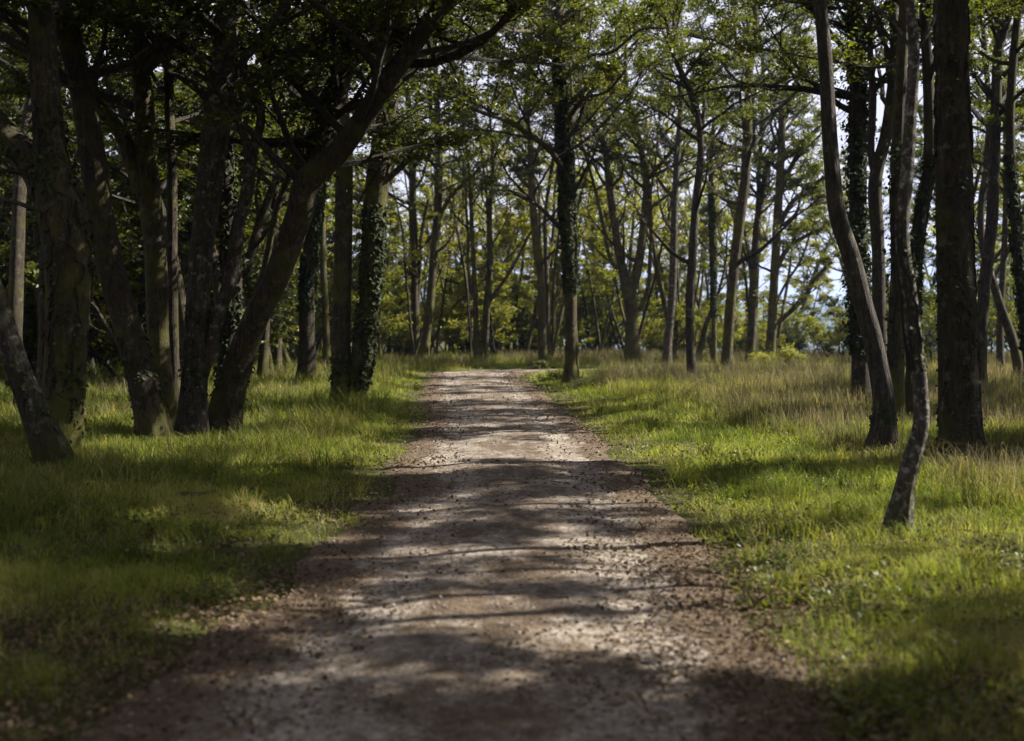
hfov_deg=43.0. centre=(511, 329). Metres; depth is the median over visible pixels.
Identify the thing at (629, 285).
woodland tree
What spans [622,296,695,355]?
bush
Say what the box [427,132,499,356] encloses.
tree
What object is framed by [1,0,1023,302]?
sky
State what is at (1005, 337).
bush
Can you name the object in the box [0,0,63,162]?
forest tree
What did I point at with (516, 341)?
bush
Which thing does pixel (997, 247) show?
sapling
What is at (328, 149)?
woodland tree
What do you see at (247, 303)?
bush
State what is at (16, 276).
forest tree
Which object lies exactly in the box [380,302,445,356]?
bush
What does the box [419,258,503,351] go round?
bush
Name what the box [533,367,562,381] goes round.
weed clump
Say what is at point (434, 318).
bush
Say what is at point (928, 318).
bush
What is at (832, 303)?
bush
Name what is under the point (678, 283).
tree
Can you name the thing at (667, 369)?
dry grass
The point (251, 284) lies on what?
sapling
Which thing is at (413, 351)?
tree
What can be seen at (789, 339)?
bush
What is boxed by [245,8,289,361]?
woodland tree
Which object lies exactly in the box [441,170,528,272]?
forest tree
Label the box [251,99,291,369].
woodland tree
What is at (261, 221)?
forest tree
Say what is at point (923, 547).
weed clump
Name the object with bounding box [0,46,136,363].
forest tree
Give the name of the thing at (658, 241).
forest tree
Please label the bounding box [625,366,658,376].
weed clump
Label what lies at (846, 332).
bush
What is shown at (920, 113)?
forest tree
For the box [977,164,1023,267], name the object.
forest tree
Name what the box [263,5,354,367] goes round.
woodland tree
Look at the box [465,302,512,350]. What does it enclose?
bush
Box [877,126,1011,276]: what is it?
forest tree
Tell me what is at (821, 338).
bush
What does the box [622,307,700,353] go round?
bush
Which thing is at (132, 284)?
bush
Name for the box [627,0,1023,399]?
woodland tree
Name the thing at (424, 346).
woodland tree
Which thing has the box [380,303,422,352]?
bush
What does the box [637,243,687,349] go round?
sapling
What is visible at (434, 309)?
sapling
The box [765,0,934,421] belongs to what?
woodland tree
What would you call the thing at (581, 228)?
tree
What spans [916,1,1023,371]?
woodland tree
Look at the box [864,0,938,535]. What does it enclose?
woodland tree
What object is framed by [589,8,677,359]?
tree
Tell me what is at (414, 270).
woodland tree
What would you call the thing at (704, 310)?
bush
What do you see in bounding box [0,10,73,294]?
forest tree
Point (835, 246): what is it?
forest tree
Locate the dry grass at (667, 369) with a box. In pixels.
[0,345,1023,505]
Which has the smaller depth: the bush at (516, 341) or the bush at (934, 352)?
the bush at (934, 352)
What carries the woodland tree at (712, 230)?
on the ground at (300, 555)
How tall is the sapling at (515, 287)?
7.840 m
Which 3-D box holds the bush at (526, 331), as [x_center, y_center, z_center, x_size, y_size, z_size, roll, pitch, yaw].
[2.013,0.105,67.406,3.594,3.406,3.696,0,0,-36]
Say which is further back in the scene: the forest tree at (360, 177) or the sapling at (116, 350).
the forest tree at (360, 177)
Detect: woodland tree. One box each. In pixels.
[0,0,77,469]
[0,0,96,454]
[0,0,255,442]
[0,0,302,425]
[71,0,529,439]
[74,0,282,406]
[92,0,606,436]
[103,0,310,423]
[207,0,442,380]
[244,0,536,401]
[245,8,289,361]
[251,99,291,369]
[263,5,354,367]
[311,0,718,383]
[353,9,460,356]
[365,1,587,359]
[409,2,658,361]
[421,197,553,354]
[441,3,583,364]
[497,0,733,363]
[583,0,762,366]
[599,0,817,377]
[618,0,846,367]
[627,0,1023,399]
[660,0,777,363]
[679,170,764,357]
[680,0,847,363]
[683,0,877,362]
[706,0,1023,354]
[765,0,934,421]
[765,171,835,351]
[813,0,898,453]
[859,0,998,416]
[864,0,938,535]
[874,0,1023,387]
[875,0,1023,377]
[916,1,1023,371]
[930,0,989,464]
[932,0,1023,369]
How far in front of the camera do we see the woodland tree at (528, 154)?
53.86 m
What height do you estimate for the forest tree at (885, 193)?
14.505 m
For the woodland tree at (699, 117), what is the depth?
35.89 m
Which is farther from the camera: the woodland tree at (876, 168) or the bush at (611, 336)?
the bush at (611, 336)
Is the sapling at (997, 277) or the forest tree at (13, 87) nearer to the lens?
the forest tree at (13, 87)
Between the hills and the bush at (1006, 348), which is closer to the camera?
the bush at (1006, 348)
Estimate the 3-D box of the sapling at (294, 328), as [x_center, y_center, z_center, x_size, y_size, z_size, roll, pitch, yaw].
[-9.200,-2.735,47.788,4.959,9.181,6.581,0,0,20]
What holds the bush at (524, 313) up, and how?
on the ground at (300, 555)
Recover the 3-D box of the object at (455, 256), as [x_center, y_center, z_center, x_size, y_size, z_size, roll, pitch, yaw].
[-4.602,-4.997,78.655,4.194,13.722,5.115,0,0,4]
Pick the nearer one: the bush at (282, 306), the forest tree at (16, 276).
the forest tree at (16, 276)
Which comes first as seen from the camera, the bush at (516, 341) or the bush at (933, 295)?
the bush at (933, 295)
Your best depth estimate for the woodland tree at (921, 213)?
21.20 m
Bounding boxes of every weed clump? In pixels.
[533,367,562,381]
[569,375,607,387]
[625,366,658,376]
[767,545,1020,586]
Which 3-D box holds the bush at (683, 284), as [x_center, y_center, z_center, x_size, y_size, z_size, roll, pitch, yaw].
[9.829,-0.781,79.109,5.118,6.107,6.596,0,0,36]
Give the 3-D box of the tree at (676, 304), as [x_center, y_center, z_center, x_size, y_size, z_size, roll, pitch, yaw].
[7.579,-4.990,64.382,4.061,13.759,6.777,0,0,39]
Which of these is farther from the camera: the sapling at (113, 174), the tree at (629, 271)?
the tree at (629, 271)
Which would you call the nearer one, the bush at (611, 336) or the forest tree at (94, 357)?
the forest tree at (94, 357)
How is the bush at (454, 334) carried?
on the ground at (300, 555)
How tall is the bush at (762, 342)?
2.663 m
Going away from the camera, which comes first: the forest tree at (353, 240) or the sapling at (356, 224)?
the sapling at (356, 224)
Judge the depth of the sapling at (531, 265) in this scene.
76.19 m
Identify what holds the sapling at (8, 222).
on the ground at (300, 555)
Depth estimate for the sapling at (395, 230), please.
71.58 m
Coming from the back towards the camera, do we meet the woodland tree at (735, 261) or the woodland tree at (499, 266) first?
the woodland tree at (499, 266)
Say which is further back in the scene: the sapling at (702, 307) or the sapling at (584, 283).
the sapling at (702, 307)
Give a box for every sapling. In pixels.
[0,67,272,359]
[0,119,166,315]
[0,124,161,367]
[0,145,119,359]
[0,173,35,315]
[78,173,270,361]
[93,15,306,352]
[178,100,299,297]
[212,202,334,363]
[277,187,389,350]
[288,200,361,353]
[318,198,334,348]
[352,195,439,353]
[381,257,405,352]
[405,194,471,348]
[428,255,459,350]
[435,188,531,348]
[481,210,551,349]
[482,218,588,353]
[499,215,556,347]
[550,249,622,350]
[575,164,661,351]
[579,262,609,282]
[618,270,655,341]
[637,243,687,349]
[655,246,700,335]
[680,285,725,352]
[694,282,723,351]
[826,242,871,331]
[870,216,933,310]
[885,261,928,315]
[923,255,1011,313]
[975,232,1017,318]
[978,243,1019,343]
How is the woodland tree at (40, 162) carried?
on the ground at (300, 555)
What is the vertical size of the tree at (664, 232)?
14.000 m
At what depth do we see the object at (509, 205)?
78.96 m
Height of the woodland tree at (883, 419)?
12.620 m
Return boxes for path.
[72,368,842,740]
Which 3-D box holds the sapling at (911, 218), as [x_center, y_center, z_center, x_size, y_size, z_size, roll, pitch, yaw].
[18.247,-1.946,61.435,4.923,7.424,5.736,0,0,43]
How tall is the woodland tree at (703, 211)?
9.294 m
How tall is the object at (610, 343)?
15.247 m
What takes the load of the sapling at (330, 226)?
on the ground at (300, 555)
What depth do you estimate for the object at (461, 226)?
84.67 m
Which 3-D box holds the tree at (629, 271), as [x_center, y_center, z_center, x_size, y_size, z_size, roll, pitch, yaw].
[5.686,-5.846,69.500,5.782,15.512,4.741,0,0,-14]
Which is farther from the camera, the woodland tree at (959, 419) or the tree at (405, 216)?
the tree at (405, 216)
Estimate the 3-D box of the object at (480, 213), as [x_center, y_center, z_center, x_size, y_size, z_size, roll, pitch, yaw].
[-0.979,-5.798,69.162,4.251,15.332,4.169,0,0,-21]
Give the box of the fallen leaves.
[0,372,1023,740]
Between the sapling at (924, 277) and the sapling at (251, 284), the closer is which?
the sapling at (251, 284)
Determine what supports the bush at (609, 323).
on the ground at (300, 555)
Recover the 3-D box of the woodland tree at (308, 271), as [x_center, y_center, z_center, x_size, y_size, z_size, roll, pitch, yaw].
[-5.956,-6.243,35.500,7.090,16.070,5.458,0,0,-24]
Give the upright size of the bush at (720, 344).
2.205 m
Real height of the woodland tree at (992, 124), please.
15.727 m
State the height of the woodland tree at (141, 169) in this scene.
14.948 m
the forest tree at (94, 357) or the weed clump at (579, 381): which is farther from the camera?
the forest tree at (94, 357)
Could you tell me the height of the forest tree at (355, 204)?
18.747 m
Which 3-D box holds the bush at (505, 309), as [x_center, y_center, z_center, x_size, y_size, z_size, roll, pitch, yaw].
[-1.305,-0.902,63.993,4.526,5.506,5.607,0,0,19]
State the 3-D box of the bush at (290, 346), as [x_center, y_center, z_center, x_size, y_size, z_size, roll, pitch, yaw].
[-9.893,-1.180,48.584,4.320,6.099,6.648,0,0,2]
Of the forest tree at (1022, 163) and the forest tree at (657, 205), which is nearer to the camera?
the forest tree at (1022, 163)
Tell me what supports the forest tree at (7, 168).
on the ground at (300, 555)
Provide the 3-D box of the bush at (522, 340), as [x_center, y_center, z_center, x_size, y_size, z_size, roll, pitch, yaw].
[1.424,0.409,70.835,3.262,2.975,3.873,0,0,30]
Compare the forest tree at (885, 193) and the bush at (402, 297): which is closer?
the bush at (402, 297)
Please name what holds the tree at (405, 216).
on the ground at (300, 555)
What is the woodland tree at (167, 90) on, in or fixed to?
on the ground at (300, 555)
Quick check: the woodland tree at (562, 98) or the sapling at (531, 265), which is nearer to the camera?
the woodland tree at (562, 98)
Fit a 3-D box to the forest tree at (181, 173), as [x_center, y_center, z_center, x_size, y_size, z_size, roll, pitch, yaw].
[-7.880,-4.062,24.820,6.632,11.703,5.806,0,0,4]
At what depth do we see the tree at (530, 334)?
65.32 m
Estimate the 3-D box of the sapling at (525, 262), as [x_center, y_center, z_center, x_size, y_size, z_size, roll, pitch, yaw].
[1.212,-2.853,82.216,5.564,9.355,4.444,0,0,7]
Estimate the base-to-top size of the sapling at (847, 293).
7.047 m
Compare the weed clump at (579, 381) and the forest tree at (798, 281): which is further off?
the forest tree at (798, 281)
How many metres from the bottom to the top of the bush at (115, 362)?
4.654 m
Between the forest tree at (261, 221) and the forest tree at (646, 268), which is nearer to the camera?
the forest tree at (261, 221)
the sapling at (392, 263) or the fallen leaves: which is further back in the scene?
the sapling at (392, 263)
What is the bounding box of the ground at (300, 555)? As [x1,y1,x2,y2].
[0,341,1023,740]
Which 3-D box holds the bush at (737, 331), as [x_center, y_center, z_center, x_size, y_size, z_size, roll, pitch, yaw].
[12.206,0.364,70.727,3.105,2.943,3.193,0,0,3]
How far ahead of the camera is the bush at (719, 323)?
61.73 m
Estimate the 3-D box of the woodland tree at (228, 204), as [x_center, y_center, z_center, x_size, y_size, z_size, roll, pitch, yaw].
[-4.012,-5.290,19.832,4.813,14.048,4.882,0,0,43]
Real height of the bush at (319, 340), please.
5.535 m
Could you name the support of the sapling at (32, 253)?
on the ground at (300, 555)
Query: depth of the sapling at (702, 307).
88.33 m
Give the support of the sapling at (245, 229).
on the ground at (300, 555)
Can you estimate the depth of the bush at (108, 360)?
40.95 m
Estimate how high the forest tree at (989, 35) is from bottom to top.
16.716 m
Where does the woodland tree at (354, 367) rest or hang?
on the ground at (300, 555)
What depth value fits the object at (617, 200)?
72.22 m
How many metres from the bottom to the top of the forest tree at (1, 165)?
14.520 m
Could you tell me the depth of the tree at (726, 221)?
58.55 m
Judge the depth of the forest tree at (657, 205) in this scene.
86.34 m
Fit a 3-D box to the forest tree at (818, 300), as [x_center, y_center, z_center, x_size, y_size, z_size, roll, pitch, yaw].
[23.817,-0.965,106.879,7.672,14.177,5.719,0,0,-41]
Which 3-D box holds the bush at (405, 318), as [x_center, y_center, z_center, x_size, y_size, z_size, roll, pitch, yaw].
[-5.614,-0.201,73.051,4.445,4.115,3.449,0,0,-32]
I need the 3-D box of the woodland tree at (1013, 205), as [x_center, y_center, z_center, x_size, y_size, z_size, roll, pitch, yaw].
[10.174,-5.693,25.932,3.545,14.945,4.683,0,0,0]
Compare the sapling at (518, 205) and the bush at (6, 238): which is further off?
the sapling at (518, 205)
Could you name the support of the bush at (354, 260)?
on the ground at (300, 555)
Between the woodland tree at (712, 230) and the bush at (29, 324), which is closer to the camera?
the bush at (29, 324)
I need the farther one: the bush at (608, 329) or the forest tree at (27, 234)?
the bush at (608, 329)
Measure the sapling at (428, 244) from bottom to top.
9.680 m
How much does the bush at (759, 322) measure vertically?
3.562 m
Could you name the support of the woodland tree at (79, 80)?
on the ground at (300, 555)
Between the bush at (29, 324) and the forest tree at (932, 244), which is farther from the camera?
the forest tree at (932, 244)
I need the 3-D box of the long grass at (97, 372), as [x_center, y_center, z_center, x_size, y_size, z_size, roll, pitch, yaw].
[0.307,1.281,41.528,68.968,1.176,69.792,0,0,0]
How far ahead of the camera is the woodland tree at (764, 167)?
55.82 m
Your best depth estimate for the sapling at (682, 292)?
76.52 m
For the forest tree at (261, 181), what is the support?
on the ground at (300, 555)
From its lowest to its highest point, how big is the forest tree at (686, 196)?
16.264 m
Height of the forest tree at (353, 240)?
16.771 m
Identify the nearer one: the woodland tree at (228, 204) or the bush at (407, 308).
the woodland tree at (228, 204)
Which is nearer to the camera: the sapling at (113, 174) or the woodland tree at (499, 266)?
the sapling at (113, 174)
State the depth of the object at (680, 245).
79.42 m
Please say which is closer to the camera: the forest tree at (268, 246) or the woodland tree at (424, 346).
the forest tree at (268, 246)
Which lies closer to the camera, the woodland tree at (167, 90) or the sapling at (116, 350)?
the woodland tree at (167, 90)
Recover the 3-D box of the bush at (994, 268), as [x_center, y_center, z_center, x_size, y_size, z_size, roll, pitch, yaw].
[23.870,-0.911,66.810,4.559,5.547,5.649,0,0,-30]
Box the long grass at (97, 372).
[0,347,1023,534]
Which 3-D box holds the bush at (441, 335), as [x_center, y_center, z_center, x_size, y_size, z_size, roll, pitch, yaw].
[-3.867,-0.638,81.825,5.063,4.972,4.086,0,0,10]
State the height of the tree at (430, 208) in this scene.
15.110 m
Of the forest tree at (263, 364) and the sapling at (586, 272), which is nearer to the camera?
the forest tree at (263, 364)
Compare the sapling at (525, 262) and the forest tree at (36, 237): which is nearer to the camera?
the forest tree at (36, 237)
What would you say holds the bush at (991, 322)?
on the ground at (300, 555)
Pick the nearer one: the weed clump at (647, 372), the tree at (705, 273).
the weed clump at (647, 372)
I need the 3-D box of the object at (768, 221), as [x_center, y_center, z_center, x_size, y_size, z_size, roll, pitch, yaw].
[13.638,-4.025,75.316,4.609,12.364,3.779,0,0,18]
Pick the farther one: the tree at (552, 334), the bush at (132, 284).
the tree at (552, 334)
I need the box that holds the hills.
[289,296,1018,344]
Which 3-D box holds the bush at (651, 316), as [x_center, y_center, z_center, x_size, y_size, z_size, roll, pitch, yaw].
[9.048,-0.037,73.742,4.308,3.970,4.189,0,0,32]
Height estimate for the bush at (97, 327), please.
4.290 m
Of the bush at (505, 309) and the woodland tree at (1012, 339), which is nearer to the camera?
the woodland tree at (1012, 339)
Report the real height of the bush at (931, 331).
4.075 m
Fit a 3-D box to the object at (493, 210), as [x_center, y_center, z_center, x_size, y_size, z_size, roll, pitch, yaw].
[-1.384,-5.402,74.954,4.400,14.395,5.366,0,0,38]
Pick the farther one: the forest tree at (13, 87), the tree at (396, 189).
the tree at (396, 189)
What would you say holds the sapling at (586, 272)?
on the ground at (300, 555)
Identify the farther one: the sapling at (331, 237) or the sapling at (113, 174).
the sapling at (331, 237)
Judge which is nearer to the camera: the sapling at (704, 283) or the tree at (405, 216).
the tree at (405, 216)
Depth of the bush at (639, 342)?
81.21 m
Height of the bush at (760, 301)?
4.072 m
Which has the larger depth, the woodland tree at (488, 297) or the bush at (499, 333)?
the bush at (499, 333)
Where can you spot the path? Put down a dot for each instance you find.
(522, 442)
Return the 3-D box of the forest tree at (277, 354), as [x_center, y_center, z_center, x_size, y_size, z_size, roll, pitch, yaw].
[-8.918,-5.122,43.060,7.186,13.951,6.308,0,0,-9]
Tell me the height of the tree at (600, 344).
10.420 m
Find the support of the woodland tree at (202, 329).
on the ground at (300, 555)
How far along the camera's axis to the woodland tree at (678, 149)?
49.88 m
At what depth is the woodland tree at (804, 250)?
59.98 m
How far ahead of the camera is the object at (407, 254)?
81.83 m
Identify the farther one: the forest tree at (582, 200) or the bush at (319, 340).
the forest tree at (582, 200)
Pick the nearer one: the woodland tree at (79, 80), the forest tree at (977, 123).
the woodland tree at (79, 80)
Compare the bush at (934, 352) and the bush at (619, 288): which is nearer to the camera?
the bush at (934, 352)
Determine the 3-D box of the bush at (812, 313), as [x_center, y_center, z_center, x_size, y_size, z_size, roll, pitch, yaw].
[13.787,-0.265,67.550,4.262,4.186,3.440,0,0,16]
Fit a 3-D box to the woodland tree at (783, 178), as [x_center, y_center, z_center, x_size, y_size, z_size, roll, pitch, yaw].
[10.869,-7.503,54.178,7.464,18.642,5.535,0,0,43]
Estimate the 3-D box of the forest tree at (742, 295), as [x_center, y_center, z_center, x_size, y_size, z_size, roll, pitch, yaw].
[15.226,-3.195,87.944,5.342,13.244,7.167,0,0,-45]
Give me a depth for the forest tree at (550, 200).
106.14 m
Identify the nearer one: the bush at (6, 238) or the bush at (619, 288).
the bush at (6, 238)
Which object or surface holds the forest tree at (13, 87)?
on the ground at (300, 555)
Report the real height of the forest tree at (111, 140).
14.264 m
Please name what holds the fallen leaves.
on the ground at (300, 555)
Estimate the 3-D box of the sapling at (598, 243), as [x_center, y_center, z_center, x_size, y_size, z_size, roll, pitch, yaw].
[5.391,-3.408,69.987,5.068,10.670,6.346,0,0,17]
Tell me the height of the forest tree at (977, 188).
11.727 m
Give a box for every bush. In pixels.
[0,181,193,381]
[0,216,25,327]
[0,271,111,377]
[3,287,115,371]
[87,250,145,367]
[87,255,146,374]
[129,241,269,379]
[210,213,328,364]
[211,228,298,359]
[269,249,357,361]
[271,254,359,358]
[316,244,412,342]
[319,246,424,353]
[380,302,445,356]
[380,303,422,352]
[383,277,438,340]
[385,291,445,353]
[386,263,436,351]
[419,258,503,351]
[422,300,448,352]
[435,289,519,354]
[437,256,528,356]
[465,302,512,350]
[490,296,535,350]
[499,258,561,349]
[502,323,563,350]
[519,299,595,352]
[525,360,563,368]
[531,257,621,353]
[555,301,614,351]
[562,260,658,349]
[580,310,624,346]
[586,257,659,344]
[612,315,652,350]
[620,268,708,349]
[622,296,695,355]
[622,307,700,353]
[640,296,698,347]
[674,288,746,355]
[694,290,765,357]
[694,293,721,350]
[710,310,760,350]
[717,307,764,339]
[717,323,764,352]
[733,312,792,352]
[738,285,818,352]
[744,293,805,346]
[746,342,809,365]
[762,315,811,353]
[791,304,851,356]
[822,272,889,341]
[829,297,887,338]
[886,301,937,357]
[888,285,936,352]
[920,278,1016,348]
[920,284,990,362]
[924,261,1015,337]
[924,287,1014,349]
[987,294,1019,354]
[989,265,1020,352]
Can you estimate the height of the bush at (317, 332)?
5.664 m
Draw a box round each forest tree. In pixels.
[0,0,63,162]
[0,0,161,310]
[0,2,124,392]
[0,2,198,386]
[0,8,67,241]
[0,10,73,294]
[0,10,215,308]
[0,42,118,235]
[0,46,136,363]
[6,2,267,356]
[107,30,303,374]
[119,0,382,363]
[152,7,335,370]
[155,5,334,377]
[178,8,383,313]
[317,173,389,350]
[328,46,475,298]
[328,136,396,247]
[359,176,457,349]
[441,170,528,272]
[518,160,560,254]
[551,135,633,349]
[585,104,698,351]
[633,208,668,295]
[639,168,703,288]
[643,175,729,293]
[685,186,802,322]
[760,234,838,342]
[763,166,871,332]
[768,137,888,277]
[839,124,890,292]
[873,0,1002,205]
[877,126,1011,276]
[884,147,982,306]
[910,32,1023,292]
[912,105,1010,347]
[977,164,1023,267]
[986,24,1023,145]
[1000,132,1023,346]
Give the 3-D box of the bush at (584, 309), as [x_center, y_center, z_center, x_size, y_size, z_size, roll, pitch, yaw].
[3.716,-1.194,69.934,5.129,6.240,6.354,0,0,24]
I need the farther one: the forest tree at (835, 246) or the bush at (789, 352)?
the forest tree at (835, 246)
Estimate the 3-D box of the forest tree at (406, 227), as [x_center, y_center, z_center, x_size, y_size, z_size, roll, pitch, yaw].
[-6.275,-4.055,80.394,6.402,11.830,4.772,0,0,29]
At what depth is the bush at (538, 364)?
50.56 m
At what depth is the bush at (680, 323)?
64.22 m
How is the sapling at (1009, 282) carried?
on the ground at (300, 555)

